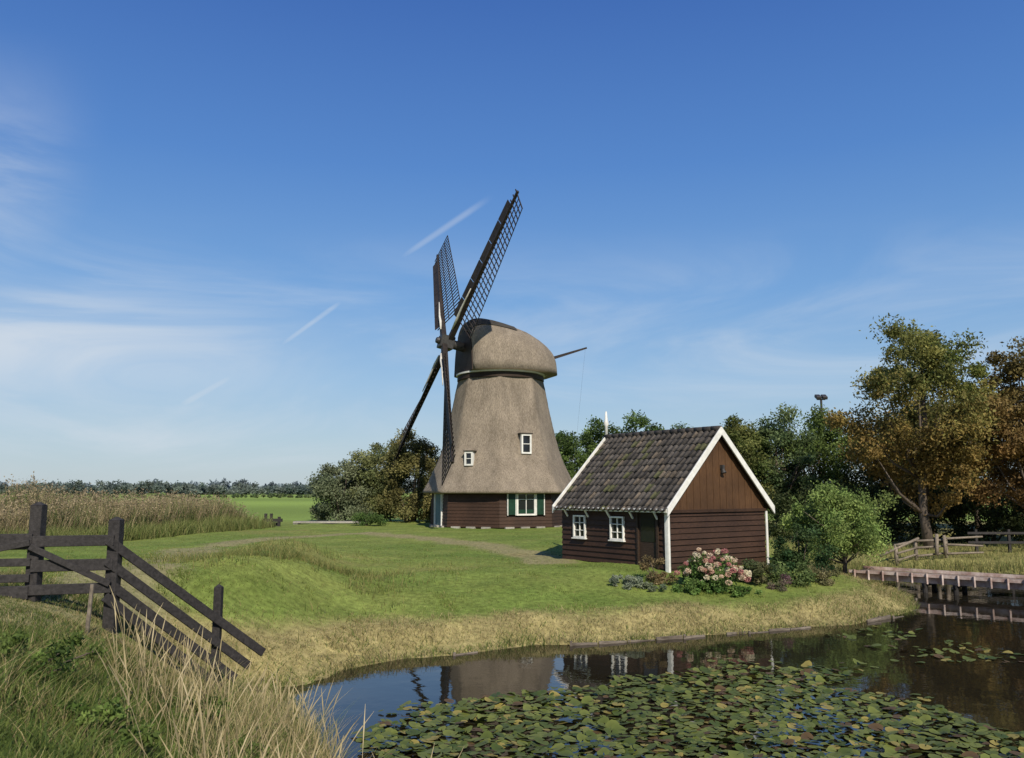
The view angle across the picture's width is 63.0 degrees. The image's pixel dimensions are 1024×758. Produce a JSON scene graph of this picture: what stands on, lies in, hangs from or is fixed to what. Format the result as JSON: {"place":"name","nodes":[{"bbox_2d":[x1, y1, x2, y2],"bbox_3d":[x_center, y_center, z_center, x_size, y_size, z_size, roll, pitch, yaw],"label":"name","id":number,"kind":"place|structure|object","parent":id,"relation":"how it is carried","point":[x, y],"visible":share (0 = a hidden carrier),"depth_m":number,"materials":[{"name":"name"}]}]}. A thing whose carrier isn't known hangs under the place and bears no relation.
{"place":"outdoors","nodes":[
{"label":"outdoors","id":0,"kind":"place"},
{"bbox_2d":[0,492,1023,757],"bbox_3d":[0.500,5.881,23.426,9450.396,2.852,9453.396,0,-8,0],"label":"ground","id":1,"kind":"structure","parent":0,"point":[290,510],"depth_m":20.23,"materials":[{"name":"green plant"}]},
{"bbox_2d":[0,630,108,680],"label":"nettle clump","id":2,"kind":"object","parent":1,"relation":"on","point":[57,651],"visible":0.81,"depth_m":7.22,"materials":[{"name":"green plant"}]},
{"bbox_2d":[0,502,124,634],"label":"field gate","id":3,"kind":"structure","parent":1,"relation":"on","point":[35,541],"depth_m":10.77,"materials":[{"name":"brown wood"}]},
{"bbox_2d":[84,584,93,634],"bbox_3d":[-5.029,2.942,9.896,0.101,1.002,0.058,0,-8,0],"label":"wooden stake","id":4,"kind":"object","parent":1,"relation":"on","point":[89,611],"visible":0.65,"depth_m":9.91,"materials":[{"name":"grey wood"}]},
{"bbox_2d":[53,695,160,751],"bbox_3d":[-3.256,2.654,6.346,1.095,0.467,0.941,0,-8,0],"label":"nettle clump","id":5,"kind":"object","parent":1,"relation":"on","point":[112,711],"visible":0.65,"depth_m":6.37,"materials":[{"name":"green plant"}]},
{"bbox_2d":[0,478,255,533],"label":"reed bed","id":6,"kind":"object","parent":1,"relation":"on","point":[136,517],"visible":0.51,"depth_m":40.57,"materials":[{"name":"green plant"}]},
{"bbox_2d":[0,471,257,526],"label":"reed plumes","id":7,"kind":"object","parent":6,"relation":"attached to","point":[106,498],"visible":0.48,"depth_m":40.78,"materials":[{"name":"beige plant"}]},
{"bbox_2d":[0,513,276,540],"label":"reed margin grass","id":8,"kind":"structure","parent":1,"relation":"on","point":[175,528],"depth_m":41.99,"materials":[{"name":"plant"}]},
{"bbox_2d":[0,479,312,494],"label":"distant tree line","id":9,"kind":"object","parent":1,"relation":"on","point":[200,489],"visible":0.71,"depth_m":607.21,"materials":[{"name":"green plant"}]},
{"bbox_2d":[0,567,336,757],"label":"foreground bank grass","id":10,"kind":"structure","parent":1,"relation":"on","point":[18,739],"depth_m":7.37,"materials":[{"name":"green plant"}]},
{"bbox_2d":[37,492,318,497],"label":"distant hedgerow","id":11,"kind":"object","parent":1,"relation":"on","point":[269,495],"visible":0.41,"depth_m":322.81,"materials":[{"name":"green plant"}]},
{"bbox_2d":[101,538,265,691],"bbox_3d":[-4.553,3.336,11.723,0.196,2.305,2.409,-7,-10,43],"label":"sloping rail fence","id":12,"kind":"object","parent":1,"relation":"on","point":[217,619],"visible":0.8,"depth_m":11.51,"materials":[{"name":"brown wood"}]},
{"bbox_2d":[155,692,229,726],"bbox_3d":[-3.598,3.563,8.896,1.075,0.371,0.942,0,-8,0],"label":"nettle clump","id":13,"kind":"object","parent":1,"relation":"on","point":[211,713],"visible":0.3,"depth_m":9.03,"materials":[{"name":"green plant"}]},
{"bbox_2d":[175,734,279,757],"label":"nettle clump","id":14,"kind":"object","parent":1,"relation":"on","point":[253,750],"visible":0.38,"depth_m":7.95,"materials":[{"name":"green plant"}]},
{"bbox_2d":[229,721,286,745],"bbox_3d":[-3.027,4.128,9.519,0.868,0.440,0.772,0,-8,0],"label":"nettle clump","id":15,"kind":"object","parent":1,"relation":"on","point":[263,732],"visible":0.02,"depth_m":9.62,"materials":[{"name":"green plant"}]},
{"bbox_2d":[264,513,282,525],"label":"wooden sluice","id":16,"kind":"object","parent":1,"relation":"on","point":[279,520],"visible":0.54,"depth_m":52.70,"materials":[{"name":"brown wood"}]},
{"bbox_2d":[95,587,463,757],"bbox_3d":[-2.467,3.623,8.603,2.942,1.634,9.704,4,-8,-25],"label":"tall dry grass","id":17,"kind":"structure","parent":1,"relation":"on","point":[322,754],"depth_m":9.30,"materials":[{"name":"beige plant"}]},
{"bbox_2d":[94,535,513,676],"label":"rough grass tufts","id":18,"kind":"object","parent":1,"relation":"on","point":[291,553],"visible":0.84,"depth_m":20.63,"materials":[{"name":"green plant"}]},
{"bbox_2d":[293,521,360,523],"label":"concrete footbridge","id":19,"kind":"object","parent":1,"relation":"on","point":[297,522],"visible":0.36,"depth_m":55.74,"materials":[{"name":"grey concrete"}]},
{"bbox_2d":[305,458,376,521],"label":"willow shrub","id":20,"kind":"object","parent":1,"relation":"on","point":[324,486],"visible":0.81,"depth_m":60.29,"materials":[{"name":"green plant"}]},
{"bbox_2d":[350,511,389,525],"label":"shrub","id":21,"kind":"object","parent":1,"relation":"on","point":[375,518],"visible":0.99,"depth_m":53.03,"materials":[{"name":"green plant"}]},
{"bbox_2d":[340,442,412,521],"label":"willow shrub","id":22,"kind":"object","parent":1,"relation":"on","point":[367,475],"visible":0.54,"depth_m":61.24,"materials":[{"name":"green plant"}]},
{"bbox_2d":[373,428,439,522],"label":"willow shrub","id":23,"kind":"object","parent":1,"relation":"on","point":[418,455],"visible":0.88,"depth_m":59.72,"materials":[{"name":"green plant"}]},
{"bbox_2d":[418,447,442,519],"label":"willow shrub","id":24,"kind":"object","parent":1,"relation":"on","point":[430,464],"visible":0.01,"depth_m":64.51,"materials":[{"name":"green plant"}]},
{"bbox_2d":[392,189,586,528],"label":"thatched windmill","id":25,"kind":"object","parent":1,"relation":"on","point":[500,464],"visible":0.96,"depth_m":51.68,"materials":[{"name":"brown plant"}]},
{"bbox_2d":[435,494,440,525],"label":"door leaf","id":26,"kind":"structure","parent":25,"relation":"in","point":[438,496],"depth_m":52.38,"materials":[{"name":"blue paint"}]},
{"bbox_2d":[464,451,473,465],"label":"thatch window frame","id":27,"kind":"structure","parent":25,"relation":"in","point":[472,453],"depth_m":50.67,"materials":[{"name":"white paint"}]},
{"bbox_2d":[466,453,474,463],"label":"thatch window glass","id":28,"kind":"structure","parent":25,"relation":"in","point":[468,455],"depth_m":50.75,"materials":[{"name":"black glass"}]},
{"bbox_2d":[516,494,535,515],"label":"base window frame","id":29,"kind":"structure","parent":25,"relation":"in","point":[517,499],"depth_m":50.08,"materials":[{"name":"white paint"}]},
{"bbox_2d":[518,494,533,513],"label":"base window glass","id":30,"kind":"structure","parent":25,"relation":"in","point":[521,503],"depth_m":50.15,"materials":[{"name":"black glass"}]},
{"bbox_2d":[520,434,531,453],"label":"thatch window frame","id":31,"kind":"structure","parent":25,"relation":"in","point":[521,435],"depth_m":51.03,"materials":[{"name":"white paint"}]},
{"bbox_2d":[523,436,529,451],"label":"thatch window glass","id":32,"kind":"structure","parent":25,"relation":"in","point":[526,448],"depth_m":51.07,"materials":[{"name":"black glass"}]},
{"bbox_2d":[0,478,1007,492],"bbox_3d":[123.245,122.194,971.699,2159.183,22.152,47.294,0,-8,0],"label":"distant tree line","id":33,"kind":"object","parent":1,"relation":"on","point":[243,481],"visible":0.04,"depth_m":970.14,"materials":[{"name":"green plant"}]},
{"bbox_2d":[158,568,919,696],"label":"dry bank grass","id":34,"kind":"structure","parent":1,"relation":"on","point":[901,597],"depth_m":18.31,"materials":[{"name":"beige plant"}]},
{"bbox_2d":[555,430,591,478],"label":"alder tree","id":35,"kind":"object","parent":1,"relation":"on","point":[566,444],"visible":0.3,"depth_m":76.62,"materials":[{"name":"green plant"}]},
{"bbox_2d":[570,415,619,471],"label":"alder tree","id":36,"kind":"object","parent":1,"relation":"on","point":[592,435],"visible":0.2,"depth_m":81.22,"materials":[{"name":"green plant"}]},
{"bbox_2d":[575,514,659,542],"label":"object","id":37,"kind":"object","parent":1,"relation":"on","point":[612,515],"visible":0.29,"depth_m":26.00,"materials":[{"name":"white wood"}]},
{"bbox_2d":[673,438,763,509],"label":"vertical gable boards","id":38,"kind":"object","parent":37,"relation":"attached to","point":[710,486],"visible":0.58,"depth_m":25.72,"materials":[{"name":"brown wood"}]},
{"bbox_2d":[720,465,726,473],"bbox_3d":[6.496,2.780,25.697,0.178,0.278,0.194,6,-10,-36],"label":"gable lamp","id":39,"kind":"object","parent":38,"relation":"attached to","point":[722,468],"visible":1,"depth_m":25.68,"materials":[{"name":"metal"}]},
{"bbox_2d":[609,574,646,589],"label":"lavender plant","id":40,"kind":"object","parent":1,"relation":"on","point":[629,581],"visible":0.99,"depth_m":21.72,"materials":[{"name":"grey plant"}]},
{"bbox_2d":[597,409,664,445],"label":"alder tree","id":41,"kind":"object","parent":1,"relation":"on","point":[641,421],"visible":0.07,"depth_m":81.69,"materials":[{"name":"green plant"}]},
{"bbox_2d":[640,581,667,591],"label":"lavender plant","id":42,"kind":"object","parent":1,"relation":"on","point":[651,587],"visible":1,"depth_m":21.56,"materials":[{"name":"grey plant"}]},
{"bbox_2d":[638,554,678,585],"bbox_3d":[3.969,5.160,22.487,1.010,0.888,0.838,-7,-10,42],"label":"rusty perennial plant","id":43,"kind":"object","parent":1,"relation":"on","point":[657,579],"visible":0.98,"depth_m":22.47,"materials":[{"name":"brown plant"}]},
{"bbox_2d":[552,427,774,572],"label":"white trim","id":44,"kind":"structure","parent":1,"relation":"on","point":[693,472],"depth_m":25.77,"materials":[{"name":"paint"}]},
{"bbox_2d":[604,411,608,439],"bbox_3d":[3.360,1.683,29.811,0.198,1.050,0.197,6,-10,-36],"label":"finial","id":45,"kind":"object","parent":44,"relation":"on","point":[606,423],"visible":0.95,"depth_m":29.76,"materials":[{"name":"white paint"}]},
{"bbox_2d":[575,513,654,541],"bbox_3d":[3.137,4.555,25.949,0.052,0.830,3.555,6,-10,-36],"label":"window glass","id":46,"kind":"object","parent":44,"relation":"attached to","point":[647,527],"visible":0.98,"depth_m":24.91,"materials":[{"name":"black"}]},
{"bbox_2d":[554,429,770,511],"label":"pantile roof","id":47,"kind":"structure","parent":44,"relation":"on","point":[671,465],"depth_m":26.51,"materials":[{"name":"grey tile"}]},
{"bbox_2d":[560,432,769,508],"bbox_3d":[4.890,3.053,27.569,4.940,2.421,5.080,6,-10,-36],"label":"roof underside","id":48,"kind":"object","parent":44,"relation":"on","point":[766,506],"visible":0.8,"depth_m":26.56,"materials":[{"name":"wood"}]},
{"bbox_2d":[604,426,722,438],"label":"ridge tiles","id":49,"kind":"object","parent":48,"relation":"on","point":[671,431],"visible":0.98,"depth_m":27.48,"materials":[{"name":"ceramic"}]},
{"bbox_2d":[670,421,689,428],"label":"alder tree","id":50,"kind":"object","parent":1,"relation":"on","point":[679,426],"visible":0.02,"depth_m":86.00,"materials":[{"name":"green plant"}]},
{"bbox_2d":[453,598,916,655],"bbox_3d":[6.287,6.049,20.254,16.650,0.421,2.532,6,-9,-36],"label":"wooden bank edging","id":51,"kind":"object","parent":1,"relation":"on","point":[878,618],"visible":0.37,"depth_m":18.31,"materials":[{"name":"brown wood"}]},
{"bbox_2d":[672,575,711,595],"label":"garden shrub","id":52,"kind":"object","parent":1,"relation":"on","point":[693,588],"visible":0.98,"depth_m":21.59,"materials":[{"name":"green plant"}]},
{"bbox_2d":[677,553,740,592],"bbox_3d":[5.328,5.179,22.436,1.768,1.082,1.535,0,-8,0],"label":"hydrangea bush","id":53,"kind":"object","parent":1,"relation":"on","point":[719,584],"visible":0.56,"depth_m":22.18,"materials":[{"name":"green plant"}]},
{"bbox_2d":[674,547,751,585],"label":"hydrangea flowers","id":54,"kind":"object","parent":53,"relation":"attached to","point":[735,569],"visible":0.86,"depth_m":22.02,"materials":[{"name":"pink plant"}]},
{"bbox_2d":[730,584,762,597],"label":"garden shrub","id":55,"kind":"object","parent":1,"relation":"on","point":[736,590],"visible":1,"depth_m":21.65,"materials":[{"name":"green plant"}]},
{"bbox_2d":[720,413,777,520],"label":"hedgerow tree","id":56,"kind":"object","parent":1,"relation":"on","point":[743,438],"visible":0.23,"depth_m":46.31,"materials":[{"name":"green plant"}]},
{"bbox_2d":[732,558,779,584],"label":"garden shrub","id":57,"kind":"object","parent":1,"relation":"on","point":[757,569],"visible":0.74,"depth_m":22.89,"materials":[{"name":"green plant"}]},
{"bbox_2d":[766,572,792,591],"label":"purple aster plant","id":58,"kind":"object","parent":1,"relation":"on","point":[780,583],"visible":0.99,"depth_m":22.65,"materials":[{"name":"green plant"}]},
{"bbox_2d":[747,402,832,526],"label":"hedgerow tree","id":59,"kind":"object","parent":1,"relation":"on","point":[781,436],"visible":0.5,"depth_m":47.12,"materials":[{"name":"green plant"}]},
{"bbox_2d":[766,561,817,586],"bbox_3d":[7.787,5.506,23.521,1.546,0.783,1.274,0,-8,0],"label":"garden shrub","id":60,"kind":"object","parent":1,"relation":"on","point":[803,575],"visible":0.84,"depth_m":23.37,"materials":[{"name":"green plant"}]},
{"bbox_2d":[767,522,841,572],"bbox_3d":[9.107,5.367,26.524,2.054,1.692,1.908,3,-8,-19],"label":"dark holly bush","id":61,"kind":"object","parent":1,"relation":"on","point":[786,556],"visible":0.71,"depth_m":26.30,"materials":[{"name":"green plant"}]},
{"bbox_2d":[764,482,855,540],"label":"undergrowth shrub","id":62,"kind":"object","parent":1,"relation":"on","point":[784,501],"visible":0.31,"depth_m":41.19,"materials":[{"name":"green plant"}]},
{"bbox_2d":[814,394,827,484],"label":"floodlight mast","id":63,"kind":"object","parent":1,"relation":"on","point":[821,397],"visible":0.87,"depth_m":60.16,"materials":[{"name":"metal"}]},
{"bbox_2d":[779,403,865,505],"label":"hedgerow tree","id":64,"kind":"object","parent":1,"relation":"on","point":[833,459],"visible":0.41,"depth_m":47.78,"materials":[{"name":"green plant"}]},
{"bbox_2d":[807,564,841,585],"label":"garden shrub","id":65,"kind":"object","parent":1,"relation":"on","point":[823,576],"visible":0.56,"depth_m":24.09,"materials":[{"name":"green plant"}]},
{"bbox_2d":[778,479,900,574],"bbox_3d":[11.338,5.296,29.249,3.673,3.729,4.399,0,-8,0],"label":"round green leafy shrub","id":66,"kind":"object","parent":1,"relation":"on","point":[828,503],"visible":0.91,"depth_m":28.85,"materials":[{"name":"green plant"}]},
{"bbox_2d":[830,475,900,541],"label":"undergrowth shrub","id":67,"kind":"object","parent":1,"relation":"on","point":[871,492],"visible":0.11,"depth_m":43.24,"materials":[{"name":"green plant"}]},
{"bbox_2d":[765,535,1023,573],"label":"bank grass","id":68,"kind":"structure","parent":1,"relation":"on","point":[860,565],"depth_m":33.62,"materials":[{"name":"green plant"}]},
{"bbox_2d":[836,416,953,536],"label":"hedgerow tree","id":69,"kind":"object","parent":1,"relation":"on","point":[863,480],"visible":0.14,"depth_m":45.28,"materials":[{"name":"green plant"}]},
{"bbox_2d":[823,313,1004,549],"bbox_3d":[18.999,2.453,38.570,7.536,11.074,7.804,6,-10,-40],"label":"autumn oak tree","id":70,"kind":"object","parent":1,"relation":"on","point":[921,447],"visible":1,"depth_m":37.70,"materials":[{"name":"green plant"}]},
{"bbox_2d":[880,484,979,543],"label":"undergrowth shrub","id":71,"kind":"object","parent":1,"relation":"on","point":[902,528],"visible":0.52,"depth_m":41.88,"materials":[{"name":"green plant"}]},
{"bbox_2d":[879,534,983,565],"bbox_3d":[17.232,7.091,34.363,4.814,1.441,0.418,2,-8,-12],"label":"log fence","id":72,"kind":"object","parent":1,"relation":"on","point":[945,545],"visible":0.93,"depth_m":34.34,"materials":[{"name":"wood"}]},
{"bbox_2d":[879,396,987,533],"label":"hedgerow tree","id":73,"kind":"object","parent":1,"relation":"on","point":[951,487],"visible":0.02,"depth_m":46.79,"materials":[{"name":"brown plant"}]},
{"bbox_2d":[849,566,1023,594],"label":"wooden footbridge","id":74,"kind":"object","parent":1,"relation":"on","point":[934,578],"visible":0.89,"depth_m":26.54,"materials":[{"name":"grey wood"}]},
{"bbox_2d":[936,481,1023,544],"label":"undergrowth shrub","id":75,"kind":"object","parent":1,"relation":"on","point":[1001,517],"visible":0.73,"depth_m":41.17,"materials":[{"name":"green plant"}]},
{"bbox_2d":[945,390,1023,528],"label":"hedgerow tree","id":76,"kind":"object","parent":1,"relation":"on","point":[987,475],"visible":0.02,"depth_m":48.38,"materials":[{"name":"brown plant"}]},
{"bbox_2d":[949,336,1023,515],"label":"autumn beech tree","id":77,"kind":"object","parent":1,"relation":"on","point":[1007,405],"visible":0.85,"depth_m":37.73,"materials":[{"name":"brown plant"}]},
{"bbox_2d":[967,529,1023,552],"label":"paddock fence","id":78,"kind":"object","parent":1,"relation":"on","point":[1009,542],"visible":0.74,"depth_m":36.29,"materials":[{"name":"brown wood"}]},
{"bbox_2d":[1007,504,1023,540],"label":"undergrowth shrub","id":79,"kind":"object","parent":1,"relation":"on","point":[1018,539],"visible":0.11,"depth_m":41.83,"materials":[{"name":"green plant"}]},
{"bbox_2d":[0,0,1023,486],"label":"sky","id":80,"kind":"structure","parent":0,"point":[224,224],"materials":[{"name":"blue"}]},
{"bbox_2d":[269,573,1023,757],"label":"pond water","id":81,"kind":"structure","parent":0,"point":[981,690],"depth_m":14.65,"materials":[{"name":"blue liquid"}]},
{"bbox_2d":[352,625,1023,757],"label":"water lily pads","id":82,"kind":"object","parent":81,"relation":"on","point":[462,714],"visible":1,"depth_m":11.56,"materials":[{"name":"green plant"}]},
{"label":"foundation blocks","id":83,"kind":"object","parent":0,"visible":0},
{"bbox_2d":[562,510,766,571],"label":"horizontal weatherboards","id":84,"kind":"object","parent":83,"relation":"on","point":[740,536],"visible":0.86,"depth_m":25.75,"materials":[{"name":"brown wood"}]},
{"bbox_2d":[636,512,659,569],"bbox_3d":[4.022,4.785,24.687,0.100,1.740,0.860,6,-10,-36],"label":"door","id":85,"kind":"structure","parent":84,"relation":"attached to","point":[651,549],"depth_m":24.72,"materials":[{"name":"brown wood"}]},
{"bbox_2d":[671,508,766,512],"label":"gable sill","id":86,"kind":"structure","parent":84,"relation":"on","point":[717,510],"depth_m":25.41,"materials":[{"name":"brown wood"}]}
]}

